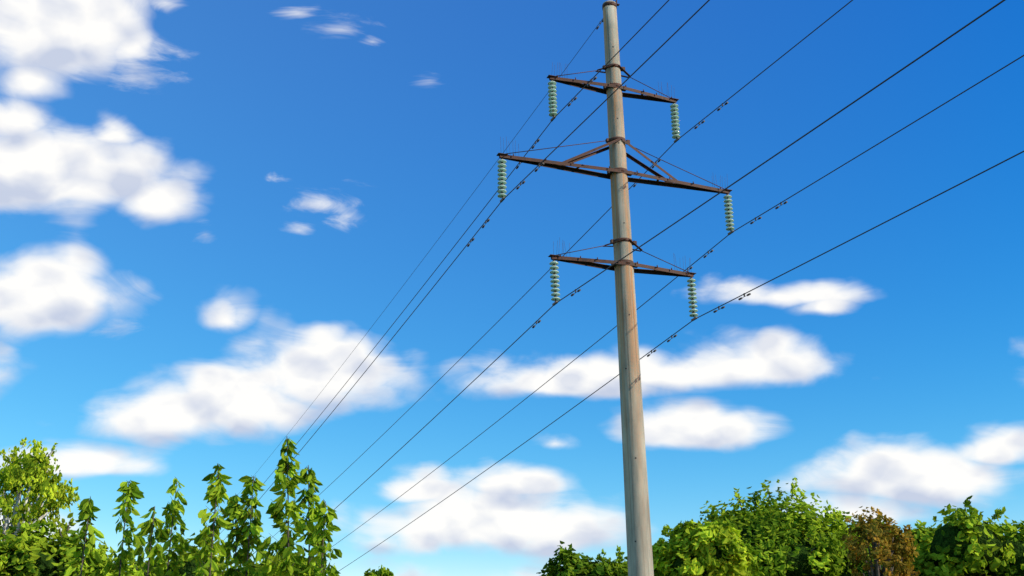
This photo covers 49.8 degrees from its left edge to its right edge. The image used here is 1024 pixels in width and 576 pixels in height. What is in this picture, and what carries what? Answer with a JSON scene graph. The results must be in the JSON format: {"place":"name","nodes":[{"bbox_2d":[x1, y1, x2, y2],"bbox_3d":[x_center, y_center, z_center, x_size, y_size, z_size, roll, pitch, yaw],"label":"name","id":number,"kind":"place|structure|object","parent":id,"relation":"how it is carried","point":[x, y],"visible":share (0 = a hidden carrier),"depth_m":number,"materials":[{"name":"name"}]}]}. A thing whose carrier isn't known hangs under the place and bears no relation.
{"place":"outdoors","nodes":[
{"label":"outdoors","id":0,"kind":"place"},
{"bbox_2d":[64,496,104,575],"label":"sapling","id":1,"kind":"object","parent":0,"point":[85,512],"depth_m":14.30,"materials":[{"name":"green plant"}]},
{"bbox_2d":[90,480,146,575],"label":"sapling","id":2,"kind":"object","parent":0,"point":[128,555],"depth_m":14.76,"materials":[{"name":"green plant"}]},
{"bbox_2d":[128,506,167,575],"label":"sapling","id":3,"kind":"object","parent":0,"point":[146,529],"depth_m":13.77,"materials":[{"name":"green plant"}]},
{"bbox_2d":[143,477,191,575],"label":"sapling","id":4,"kind":"object","parent":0,"point":[175,506],"depth_m":14.26,"materials":[{"name":"green plant"}]},
{"bbox_2d":[165,559,208,575],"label":"bush","id":5,"kind":"object","parent":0,"point":[188,567],"visible":0.29,"depth_m":19.32,"materials":[{"name":"green plant"}]},
{"bbox_2d":[183,464,240,575],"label":"sapling","id":6,"kind":"object","parent":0,"point":[213,492],"depth_m":13.83,"materials":[{"name":"green plant"}]},
{"bbox_2d":[220,493,257,575],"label":"sapling","id":7,"kind":"object","parent":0,"point":[230,509],"depth_m":14.75,"materials":[{"name":"green plant"}]},
{"bbox_2d":[229,475,272,575],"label":"sapling","id":8,"kind":"object","parent":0,"point":[256,529],"depth_m":14.82,"materials":[{"name":"green plant"}]},
{"bbox_2d":[233,549,326,575],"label":"bush","id":9,"kind":"object","parent":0,"point":[262,563],"visible":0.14,"depth_m":18.20,"materials":[{"name":"green plant"}]},
{"bbox_2d":[255,437,308,575],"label":"sapling","id":10,"kind":"object","parent":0,"point":[275,511],"depth_m":13.89,"materials":[{"name":"green plant"}]},
{"bbox_2d":[286,465,339,575],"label":"sapling","id":11,"kind":"object","parent":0,"point":[309,495],"depth_m":14.39,"materials":[{"name":"green plant"}]},
{"bbox_2d":[300,499,341,575],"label":"sapling","id":12,"kind":"object","parent":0,"point":[330,515],"depth_m":13.78,"materials":[{"name":"green plant"}]},
{"bbox_2d":[364,564,393,575],"bbox_3d":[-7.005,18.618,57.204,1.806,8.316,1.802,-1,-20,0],"label":"bush","id":13,"kind":"object","parent":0,"point":[384,571],"visible":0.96,"depth_m":58.19,"materials":[{"name":"green plant"}]},
{"bbox_2d":[0,0,1023,575],"label":"sky","id":14,"kind":"structure","parent":0,"point":[207,207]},
{"bbox_2d":[536,541,627,575],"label":"tree","id":15,"kind":"object","parent":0,"point":[570,561],"visible":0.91,"depth_m":66.27,"materials":[{"name":"green plant"}]},
{"bbox_2d":[561,563,617,575],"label":"tree foliage","id":16,"kind":"object","parent":15,"relation":"attached to","point":[580,574],"visible":0.24,"depth_m":65.32,"materials":[{"name":"green plant"}]},
{"bbox_2d":[600,545,627,567],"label":"tree","id":17,"kind":"object","parent":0,"point":[618,556],"visible":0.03,"depth_m":87.96,"materials":[{"name":"green plant"}]},
{"bbox_2d":[497,80,734,320],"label":"pole insulator strings","id":18,"kind":"object","parent":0,"point":[552,103],"visible":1,"depth_m":31.10},
{"bbox_2d":[603,0,653,575],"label":"concrete pole shaft","id":19,"kind":"object","parent":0,"point":[639,539],"visible":0.99,"depth_m":29.46,"materials":[{"name":"grey concrete"}]},
{"bbox_2d":[496,0,731,277],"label":"steel cross arms","id":20,"kind":"object","parent":19,"relation":"attached to","point":[673,182],"visible":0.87,"depth_m":31.48},
{"bbox_2d":[192,0,1023,570],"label":"conductors","id":21,"kind":"object","parent":20,"relation":"attached to","point":[654,236],"visible":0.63,"depth_m":29.24,"materials":[{"name":"grey metal"}]},
{"bbox_2d":[467,20,787,356],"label":"vibration dampers","id":22,"kind":"object","parent":21,"relation":"attached to","point":[653,166],"visible":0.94,"depth_m":30.62,"materials":[{"name":"grey metal"}]},
{"bbox_2d":[652,517,760,575],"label":"tree","id":23,"kind":"object","parent":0,"point":[694,536],"visible":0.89,"depth_m":47.35,"materials":[{"name":"green plant"}]},
{"bbox_2d":[670,531,751,575],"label":"tree foliage","id":24,"kind":"object","parent":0,"point":[678,562],"visible":0.17,"depth_m":47.21,"materials":[{"name":"green plant"}]},
{"bbox_2d":[738,513,882,575],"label":"big tree foliage","id":25,"kind":"object","parent":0,"point":[801,560],"visible":0.27,"depth_m":59.15,"materials":[{"name":"green plant"}]},
{"bbox_2d":[835,517,883,544],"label":"tree","id":26,"kind":"object","parent":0,"point":[859,527],"depth_m":90.61,"materials":[{"name":"green plant"}]},
{"bbox_2d":[840,506,919,575],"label":"olive tree","id":27,"kind":"object","parent":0,"point":[901,546],"depth_m":50.59,"materials":[{"name":"brown plant"}]},
{"bbox_2d":[881,495,1023,575],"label":"tree","id":28,"kind":"object","parent":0,"point":[974,518],"depth_m":56.18,"materials":[{"name":"green plant"}]},
{"bbox_2d":[910,520,1023,575],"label":"inner tree foliage","id":29,"kind":"object","parent":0,"point":[941,540],"visible":0.37,"depth_m":56.41,"materials":[{"name":"green plant"}]},
{"label":"ground","id":30,"kind":"structure","parent":0,"visible":0},
{"bbox_2d":[0,437,79,540],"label":"birch","id":31,"kind":"object","parent":30,"relation":"on","point":[14,475],"depth_m":29.77,"materials":[{"name":"green plant"}]},
{"bbox_2d":[1,442,56,515],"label":"birch shoots","id":32,"kind":"object","parent":31,"relation":"attached to","point":[49,455],"visible":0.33,"depth_m":30.29,"materials":[{"name":"green plant"}]},
{"bbox_2d":[0,513,118,575],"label":"bush","id":33,"kind":"object","parent":30,"relation":"on","point":[28,536],"visible":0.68,"depth_m":20.89,"materials":[{"name":"green plant"}]},
{"bbox_2d":[0,541,96,575],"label":"bush","id":34,"kind":"object","parent":33,"relation":"attached to","point":[47,567],"visible":0.35,"depth_m":20.73,"materials":[{"name":"green plant"}]},
{"bbox_2d":[89,530,237,575],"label":"bush","id":35,"kind":"object","parent":30,"relation":"on","point":[135,566],"visible":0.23,"depth_m":19.56,"materials":[{"name":"green plant"}]},
{"bbox_2d":[700,477,890,575],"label":"big tree","id":36,"kind":"object","parent":30,"relation":"on","point":[745,517],"visible":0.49,"depth_m":60.86,"materials":[{"name":"green plant"}]},
{"bbox_2d":[736,484,836,550],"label":"big tree shoots","id":37,"kind":"object","parent":36,"relation":"attached to","point":[781,510],"visible":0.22,"depth_m":63.34,"materials":[{"name":"green plant"}]},
{"bbox_2d":[880,520,938,550],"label":"tree","id":38,"kind":"object","parent":30,"relation":"on","point":[922,531],"visible":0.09,"depth_m":81.19,"materials":[{"name":"green plant"}]}
]}

